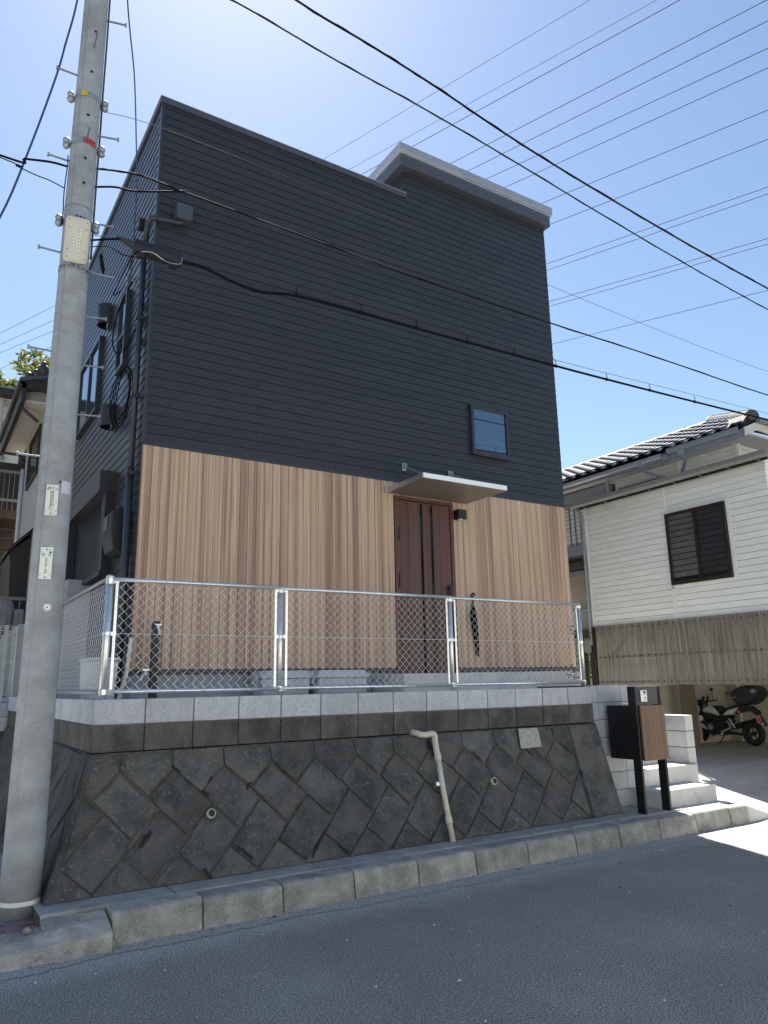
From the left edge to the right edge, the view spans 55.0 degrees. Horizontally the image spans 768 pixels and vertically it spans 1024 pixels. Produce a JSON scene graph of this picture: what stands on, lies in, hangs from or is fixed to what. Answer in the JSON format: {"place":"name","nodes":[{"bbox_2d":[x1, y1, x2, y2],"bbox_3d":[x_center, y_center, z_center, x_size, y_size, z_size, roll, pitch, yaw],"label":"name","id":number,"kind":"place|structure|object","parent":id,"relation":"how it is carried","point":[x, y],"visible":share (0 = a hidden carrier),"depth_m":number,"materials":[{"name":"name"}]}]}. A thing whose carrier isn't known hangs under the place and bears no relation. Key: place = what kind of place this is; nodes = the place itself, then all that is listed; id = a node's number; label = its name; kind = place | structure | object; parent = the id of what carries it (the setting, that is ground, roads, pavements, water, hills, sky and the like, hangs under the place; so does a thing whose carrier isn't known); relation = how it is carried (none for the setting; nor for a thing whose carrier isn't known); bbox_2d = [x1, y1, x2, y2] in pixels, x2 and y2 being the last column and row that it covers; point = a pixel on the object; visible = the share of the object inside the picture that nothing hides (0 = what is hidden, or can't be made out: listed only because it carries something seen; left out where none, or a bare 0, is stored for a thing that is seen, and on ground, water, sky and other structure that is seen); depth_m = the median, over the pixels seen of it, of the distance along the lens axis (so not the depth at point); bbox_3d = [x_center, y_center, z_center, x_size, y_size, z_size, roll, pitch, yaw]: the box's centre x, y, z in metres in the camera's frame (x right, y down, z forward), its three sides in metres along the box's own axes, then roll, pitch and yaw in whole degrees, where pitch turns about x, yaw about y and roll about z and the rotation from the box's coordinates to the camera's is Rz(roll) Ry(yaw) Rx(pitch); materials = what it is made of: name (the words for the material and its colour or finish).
{"place":"outdoors","nodes":[
{"label":"outdoors","id":0,"kind":"place"},
{"bbox_2d":[0,385,18,463],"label":"cream house","id":1,"kind":"structure","parent":0,"point":[6,394],"depth_m":22.58,"materials":[{"name":"paint"}]},
{"bbox_2d":[0,370,20,461],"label":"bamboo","id":2,"kind":"object","parent":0,"point":[1,377],"visible":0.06,"depth_m":30.08,"materials":[{"name":"green plant"}]},
{"bbox_2d":[0,853,36,933],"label":"sidewalk","id":3,"kind":"structure","parent":0,"point":[15,927],"depth_m":4.91,"materials":[{"name":"concrete"}]},
{"bbox_2d":[0,0,126,922],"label":"utility pole","id":4,"kind":"object","parent":3,"relation":"on","point":[21,878],"visible":0.98,"depth_m":5.73,"materials":[{"name":"concrete"}]},
{"bbox_2d":[0,157,63,187],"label":"cable","id":5,"kind":"object","parent":4,"relation":"attached to","point":[18,165],"visible":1,"depth_m":6.27,"materials":[{"name":"black rubber"}]},
{"bbox_2d":[0,154,66,166],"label":"cable","id":6,"kind":"object","parent":4,"relation":"attached to","point":[29,159],"visible":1,"depth_m":6.30,"materials":[{"name":"black rubber"}]},
{"bbox_2d":[0,0,77,218],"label":"cable","id":7,"kind":"object","parent":4,"relation":"attached to","point":[36,130],"visible":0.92,"depth_m":7.07,"materials":[{"name":"black rubber"}]},
{"bbox_2d":[63,215,90,268],"bbox_3d":[-2.572,-2.262,6.167,0.190,0.386,0.180,5,-14,-25],"label":"street light","id":8,"kind":"object","parent":4,"relation":"attached to","point":[76,240],"visible":1,"depth_m":6.14,"materials":[{"name":"beige plastic"}]},
{"bbox_2d":[90,245,136,257],"bbox_3d":[-2.376,-2.284,6.448,0.406,0.054,0.069,3,-14,-18],"label":"cable","id":9,"kind":"object","parent":4,"relation":"attached to","point":[114,249],"visible":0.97,"depth_m":6.43,"materials":[{"name":"black rubber"}]},
{"bbox_2d":[127,0,136,278],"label":"cable","id":10,"kind":"object","parent":4,"relation":"attached to","point":[135,125],"visible":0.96,"depth_m":8.29,"materials":[{"name":"black rubber"}]},
{"bbox_2d":[97,186,185,192],"bbox_3d":[-2.208,-2.956,6.698,0.806,0.200,0.093,5,-14,-23],"label":"cable","id":11,"kind":"object","parent":4,"relation":"attached to","point":[151,191],"visible":0.97,"depth_m":6.71,"materials":[{"name":"black rubber"}]},
{"bbox_2d":[93,235,767,420],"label":"cable","id":12,"kind":"object","parent":4,"relation":"attached to","point":[169,258],"visible":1,"depth_m":7.35,"materials":[{"name":"black plastic"}]},
{"bbox_2d":[98,168,767,395],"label":"cable","id":13,"kind":"object","parent":4,"relation":"attached to","point":[220,205],"visible":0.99,"depth_m":8.09,"materials":[{"name":"black rubber"}]},
{"bbox_2d":[107,112,767,371],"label":"cable","id":14,"kind":"object","parent":4,"relation":"attached to","point":[407,225],"visible":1,"depth_m":8.28,"materials":[{"name":"black rubber"}]},
{"bbox_2d":[230,0,767,309],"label":"cable","id":15,"kind":"object","parent":4,"relation":"attached to","point":[336,60],"visible":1,"depth_m":9.25,"materials":[{"name":"black rubber"}]},
{"bbox_2d":[295,0,767,288],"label":"cable","id":16,"kind":"object","parent":4,"relation":"attached to","point":[463,105],"visible":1,"depth_m":9.64,"materials":[{"name":"black rubber"}]},
{"bbox_2d":[0,361,48,696],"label":"stucco house","id":17,"kind":"structure","parent":0,"point":[21,431],"depth_m":15.27,"materials":[{"name":"beige paint"}]},
{"bbox_2d":[0,462,24,579],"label":"outside staircase","id":18,"kind":"structure","parent":17,"relation":"attached to","point":[10,473],"depth_m":19.02,"materials":[{"name":"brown metal"}]},
{"bbox_2d":[0,536,31,623],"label":"bay window","id":19,"kind":"structure","parent":17,"relation":"in","point":[14,568],"depth_m":14.62,"materials":[{"name":"brown metal"}]},
{"bbox_2d":[25,423,41,490],"bbox_3d":[-7.550,-1.156,15.870,0.070,1.080,1.600,7,-15,-32],"label":"window","id":20,"kind":"structure","parent":17,"relation":"in","point":[34,446],"depth_m":15.68,"materials":[{"name":"black glass"}]},
{"bbox_2d":[32,805,683,926],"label":"pavement","id":21,"kind":"structure","parent":0,"point":[40,912],"depth_m":5.96,"materials":[{"name":"concrete"}]},
{"bbox_2d":[537,685,635,805],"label":"block wall","id":22,"kind":"structure","parent":21,"relation":"on","point":[621,770],"depth_m":8.77,"materials":[{"name":"concrete"}]},
{"bbox_2d":[607,686,671,814],"bbox_3d":[2.933,2.720,8.522,0.451,1.370,0.485,7,-15,-32],"label":"letterbox","id":23,"kind":"object","parent":21,"relation":"on","point":[637,730],"visible":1,"depth_m":8.39,"materials":[{"name":"black metal"}]},
{"bbox_2d":[639,705,668,760],"bbox_3d":[3.070,2.506,8.384,0.410,0.597,0.026,7,-15,-32],"label":"door","id":24,"kind":"structure","parent":23,"relation":"in","point":[652,717],"depth_m":8.36,"materials":[{"name":"brown wood"}]},
{"bbox_2d":[631,759,716,808],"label":"concrete steps","id":25,"kind":"structure","parent":21,"relation":"on","point":[685,789],"depth_m":8.88,"materials":[{"name":"grey concrete"}]},
{"bbox_2d":[0,823,767,1023],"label":"road","id":26,"kind":"structure","parent":0,"point":[598,929],"depth_m":4.52,"materials":[{"name":"grey asphalt"}]},
{"bbox_2d":[0,819,767,981],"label":"gutter","id":27,"kind":"object","parent":26,"relation":"on","point":[359,902],"visible":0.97,"depth_m":5.82,"materials":[{"name":"concrete"}]},
{"bbox_2d":[113,835,681,947],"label":"gravel","id":28,"kind":"structure","parent":27,"relation":"on","point":[230,924],"depth_m":5.93,"materials":[{"name":"stone"}]},
{"bbox_2d":[35,849,733,1021],"bbox_3d":[1.766,2.871,5.194,8.972,0.008,3.080,7,-15,-32],"label":"grit","id":29,"kind":"object","parent":26,"relation":"on","point":[478,945],"visible":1,"depth_m":4.36,"materials":[{"name":"white gravel"}]},
{"bbox_2d":[179,819,766,955],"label":"dry leaves","id":30,"kind":"object","parent":26,"relation":"on","point":[536,865],"visible":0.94,"depth_m":5.56,"materials":[{"name":"brown plant"}]},
{"bbox_2d":[0,0,767,468],"label":"sky","id":31,"kind":"structure","parent":0,"point":[221,59],"materials":[{"name":"blue"}]},
{"bbox_2d":[324,1,587,158],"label":"power line","id":32,"kind":"object","parent":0,"point":[463,75],"visible":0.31,"depth_m":33.00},
{"bbox_2d":[349,0,655,169],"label":"power line","id":33,"kind":"object","parent":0,"point":[510,80],"visible":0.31,"depth_m":33.19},
{"bbox_2d":[361,0,679,174],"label":"power line","id":34,"kind":"object","parent":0,"point":[542,75],"visible":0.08,"depth_m":32.87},
{"bbox_2d":[565,625,594,681],"bbox_3d":[2.696,1.983,10.144,0.399,0.856,0.352,-7,-14,24],"label":"shrub","id":35,"kind":"object","parent":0,"point":[584,658],"visible":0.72,"depth_m":10.11,"materials":[{"name":"green plant"}]},
{"bbox_2d":[450,0,766,163],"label":"power line","id":36,"kind":"object","parent":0,"point":[616,77],"visible":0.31,"depth_m":33.19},
{"bbox_2d":[468,21,766,170],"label":"power line","id":37,"kind":"object","parent":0,"point":[592,108],"visible":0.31,"depth_m":35.62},
{"bbox_2d":[487,48,767,178],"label":"power line","id":38,"kind":"object","parent":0,"point":[634,110],"visible":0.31,"depth_m":35.15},
{"bbox_2d":[506,68,766,186],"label":"power line","id":39,"kind":"object","parent":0,"point":[641,125],"visible":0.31,"depth_m":36.16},
{"bbox_2d":[541,110,767,203],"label":"power line","id":40,"kind":"object","parent":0,"point":[657,155],"visible":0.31,"depth_m":38.25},
{"bbox_2d":[547,187,766,263],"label":"power line","id":41,"kind":"object","parent":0,"point":[660,224],"visible":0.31,"depth_m":44.01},
{"bbox_2d":[549,194,766,269],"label":"power line","id":42,"kind":"object","parent":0,"point":[659,231],"visible":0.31,"depth_m":44.68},
{"bbox_2d":[549,244,766,306],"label":"power line","id":43,"kind":"object","parent":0,"point":[661,274],"visible":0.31,"depth_m":49.45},
{"bbox_2d":[549,238,767,301],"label":"power line","id":44,"kind":"object","parent":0,"point":[659,269],"visible":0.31,"depth_m":49.01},
{"bbox_2d":[551,139,767,223],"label":"power line","id":45,"kind":"object","parent":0,"point":[662,180],"visible":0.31,"depth_m":40.15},
{"bbox_2d":[554,290,767,343],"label":"power line","id":46,"kind":"object","parent":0,"point":[659,317],"visible":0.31,"depth_m":55.43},
{"bbox_2d":[678,800,729,808],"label":"pavement","id":47,"kind":"structure","parent":0,"point":[717,802],"depth_m":8.68,"materials":[{"name":"concrete"}]},
{"bbox_2d":[695,740,767,812],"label":"driveway","id":48,"kind":"structure","parent":0,"point":[735,771],"depth_m":10.95,"materials":[{"name":"concrete"}]},
{"bbox_2d":[584,653,589,684],"bbox_3d":[3.935,3.648,14.174,0.100,1.830,0.080,7,-15,-32],"label":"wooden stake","id":49,"kind":"object","parent":48,"relation":"on","point":[587,678],"visible":0.2,"depth_m":14.27,"materials":[{"name":"brown wood"}]},
{"bbox_2d":[590,652,593,684],"bbox_3d":[4.113,3.660,14.286,0.055,1.850,0.080,7,-15,-32],"label":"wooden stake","id":50,"kind":"object","parent":48,"relation":"on","point":[592,668],"visible":0.1,"depth_m":14.42,"materials":[{"name":"brown wood"}]},
{"bbox_2d":[562,409,767,742],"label":"white house","id":51,"kind":"structure","parent":48,"relation":"on","point":[672,525],"depth_m":12.85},
{"bbox_2d":[592,610,767,685],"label":"corrugated screen","id":52,"kind":"object","parent":51,"relation":"attached to","point":[731,648],"visible":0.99,"depth_m":12.04,"materials":[{"name":"plastic"}]},
{"bbox_2d":[664,497,738,587],"bbox_3d":[5.160,0.525,12.081,0.070,1.320,1.212,7,-15,-32],"label":"window","id":53,"kind":"structure","parent":51,"relation":"in","point":[700,539],"depth_m":12.03,"materials":[{"name":"brown metal"}]},
{"bbox_2d":[574,629,767,746],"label":"carport","id":54,"kind":"object","parent":48,"relation":"on","point":[687,693],"visible":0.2,"depth_m":14.81,"materials":[{"name":"brown concrete"}]},
{"bbox_2d":[665,714,698,781],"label":"block wall","id":55,"kind":"structure","parent":48,"relation":"on","point":[680,739],"depth_m":9.54,"materials":[{"name":"concrete"}]},
{"bbox_2d":[696,685,767,745],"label":"motorcycle","id":56,"kind":"object","parent":48,"relation":"on","point":[744,698],"visible":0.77,"depth_m":14.26,"materials":[{"name":"metal"}]},
{"bbox_2d":[730,802,767,821],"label":"kerb ramp","id":57,"kind":"structure","parent":48,"relation":"on","point":[754,814],"depth_m":8.71,"materials":[{"name":"concrete"}]},
{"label":"yard","id":58,"kind":"structure","parent":0,"visible":0},
{"bbox_2d":[0,596,26,694],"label":"railing","id":59,"kind":"object","parent":58,"relation":"on","point":[12,598],"visible":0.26,"depth_m":13.68,"materials":[{"name":"grey metal"}]},
{"bbox_2d":[58,579,89,698],"bbox_3d":[-4.079,1.657,9.524,0.320,1.460,0.940,7,-15,-32],"label":"water heater","id":60,"kind":"object","parent":58,"relation":"on","point":[73,587],"visible":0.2,"depth_m":9.17,"materials":[{"name":"grey metal"}]},
{"bbox_2d":[79,657,119,698],"bbox_3d":[-2.654,1.555,6.836,0.280,0.390,0.440,7,-15,-32],"label":"plastic bin","id":61,"kind":"object","parent":58,"relation":"on","point":[95,696],"visible":0.45,"depth_m":6.68,"materials":[{"name":"grey plastic"}]},
{"bbox_2d":[116,638,132,698],"bbox_3d":[-2.440,1.483,6.959,0.061,0.592,0.208,-4,-13,12],"label":"wooden stick","id":62,"kind":"object","parent":58,"relation":"on","point":[126,671],"visible":0.76,"depth_m":6.96,"materials":[{"name":"beige wood"}]},
{"bbox_2d":[140,621,161,697],"bbox_3d":[-2.276,1.457,7.257,0.191,0.758,0.136,-3,-13,10],"label":"water standpipe","id":63,"kind":"object","parent":58,"relation":"on","point":[155,639],"visible":0.8,"depth_m":7.25,"materials":[{"name":"black plastic"}]},
{"bbox_2d":[249,670,312,695],"bbox_3d":[-1.113,1.850,7.957,0.630,0.265,0.355,7,-15,-32],"label":"storage box","id":64,"kind":"object","parent":58,"relation":"on","point":[261,675],"visible":0.69,"depth_m":7.83,"materials":[{"name":"grey plastic"}]},
{"bbox_2d":[65,95,580,698],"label":"house","id":65,"kind":"structure","parent":58,"relation":"on","point":[237,435],"depth_m":9.34,"materials":[{"name":"metal"}]},
{"bbox_2d":[76,335,103,439],"bbox_3d":[-4.420,-1.826,11.032,0.060,1.120,1.500,7,-15,-32],"label":"window","id":66,"kind":"structure","parent":65,"relation":"in","point":[90,378],"depth_m":10.89,"materials":[{"name":"glass"}]},
{"bbox_2d":[113,255,132,295],"bbox_3d":[-2.769,-2.584,7.810,0.145,1.170,2.502,4,-14,-21],"label":"cable","id":67,"kind":"object","parent":65,"relation":"attached to","point":[121,277],"visible":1,"depth_m":7.10,"materials":[{"name":"black rubber"}]},
{"bbox_2d":[114,289,131,375],"bbox_3d":[-3.290,-2.257,9.291,0.060,1.010,0.420,7,-15,-32],"label":"window","id":68,"kind":"structure","parent":65,"relation":"in","point":[123,326],"depth_m":9.22,"materials":[{"name":"metal"}]},
{"bbox_2d":[398,500,454,673],"bbox_3d":[0.543,0.954,9.507,0.842,2.202,0.105,7,-15,-32],"label":"door","id":69,"kind":"structure","parent":65,"relation":"in","point":[423,528],"depth_m":9.51,"materials":[{"name":"brown wood"}]},
{"bbox_2d":[469,404,511,461],"bbox_3d":[1.531,-1.137,10.637,0.710,0.749,0.068,7,-15,-32],"label":"window","id":70,"kind":"structure","parent":65,"relation":"in","point":[489,428],"depth_m":10.63,"materials":[{"name":"glass"}]},
{"bbox_2d":[308,670,369,693],"bbox_3d":[-0.533,1.901,8.223,0.680,0.265,0.395,7,-15,-32],"label":"storage box","id":71,"kind":"object","parent":58,"relation":"on","point":[320,674],"visible":0.57,"depth_m":8.05,"materials":[{"name":"grey plastic"}]},
{"label":"ground","id":72,"kind":"structure","parent":0,"visible":0},
{"bbox_2d":[0,702,8,739],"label":"block wall","id":73,"kind":"structure","parent":72,"relation":"on","point":[3,714],"depth_m":10.66,"materials":[{"name":"grey concrete"}]},
{"bbox_2d":[0,624,24,702],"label":"fence","id":74,"kind":"object","parent":73,"relation":"on","point":[17,644],"visible":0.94,"depth_m":11.05,"materials":[{"name":"grey metal"}]},
{"bbox_2d":[0,687,622,906],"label":"retaining wall","id":75,"kind":"structure","parent":72,"relation":"on","point":[147,793],"depth_m":6.49,"materials":[{"name":"stone"}]},
{"bbox_2d":[56,578,105,697],"bbox_3d":[-3.391,1.487,7.708,0.053,1.085,4.132,7,-15,-32],"label":"chain link fence","id":76,"kind":"object","parent":75,"relation":"on","point":[89,691],"visible":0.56,"depth_m":6.80,"materials":[{"name":"metal"}]},
{"bbox_2d":[98,575,586,699],"bbox_3d":[0.054,1.371,7.420,5.540,1.154,0.070,7,-15,-32],"label":"chain link fence","id":77,"kind":"object","parent":75,"relation":"on","point":[110,581],"visible":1,"depth_m":6.91,"materials":[{"name":"metal"}]},
{"bbox_2d":[470,593,478,656],"bbox_3d":[1.196,1.489,9.766,0.085,0.843,0.114,-10,-16,34],"label":"umbrella","id":78,"kind":"object","parent":77,"relation":"hanging from","point":[474,622],"visible":0.83,"depth_m":9.73,"materials":[{"name":"black fabric"}]},
{"bbox_2d":[409,729,455,842],"bbox_3d":[0.493,2.630,7.139,0.475,1.012,0.205,-9,-15,30],"label":"drain pipe","id":79,"kind":"object","parent":75,"relation":"attached to","point":[438,759],"visible":1,"depth_m":7.10,"materials":[{"name":"beige plastic"}]},
{"bbox_2d":[0,803,748,972],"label":"kerb","id":80,"kind":"structure","parent":72,"relation":"on","point":[59,939],"depth_m":5.71,"materials":[{"name":"concrete"}]},
{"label":"terrace","id":81,"kind":"structure","parent":0,"visible":0},
{"bbox_2d":[0,600,23,696],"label":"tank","id":82,"kind":"object","parent":81,"relation":"on","point":[5,610],"visible":0.45,"depth_m":13.98,"materials":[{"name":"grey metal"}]},
{"bbox_2d":[0,348,49,463],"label":"tree","id":83,"kind":"object","parent":81,"relation":"on","point":[34,364],"visible":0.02,"depth_m":30.59,"materials":[{"name":"green plant"}]}
]}

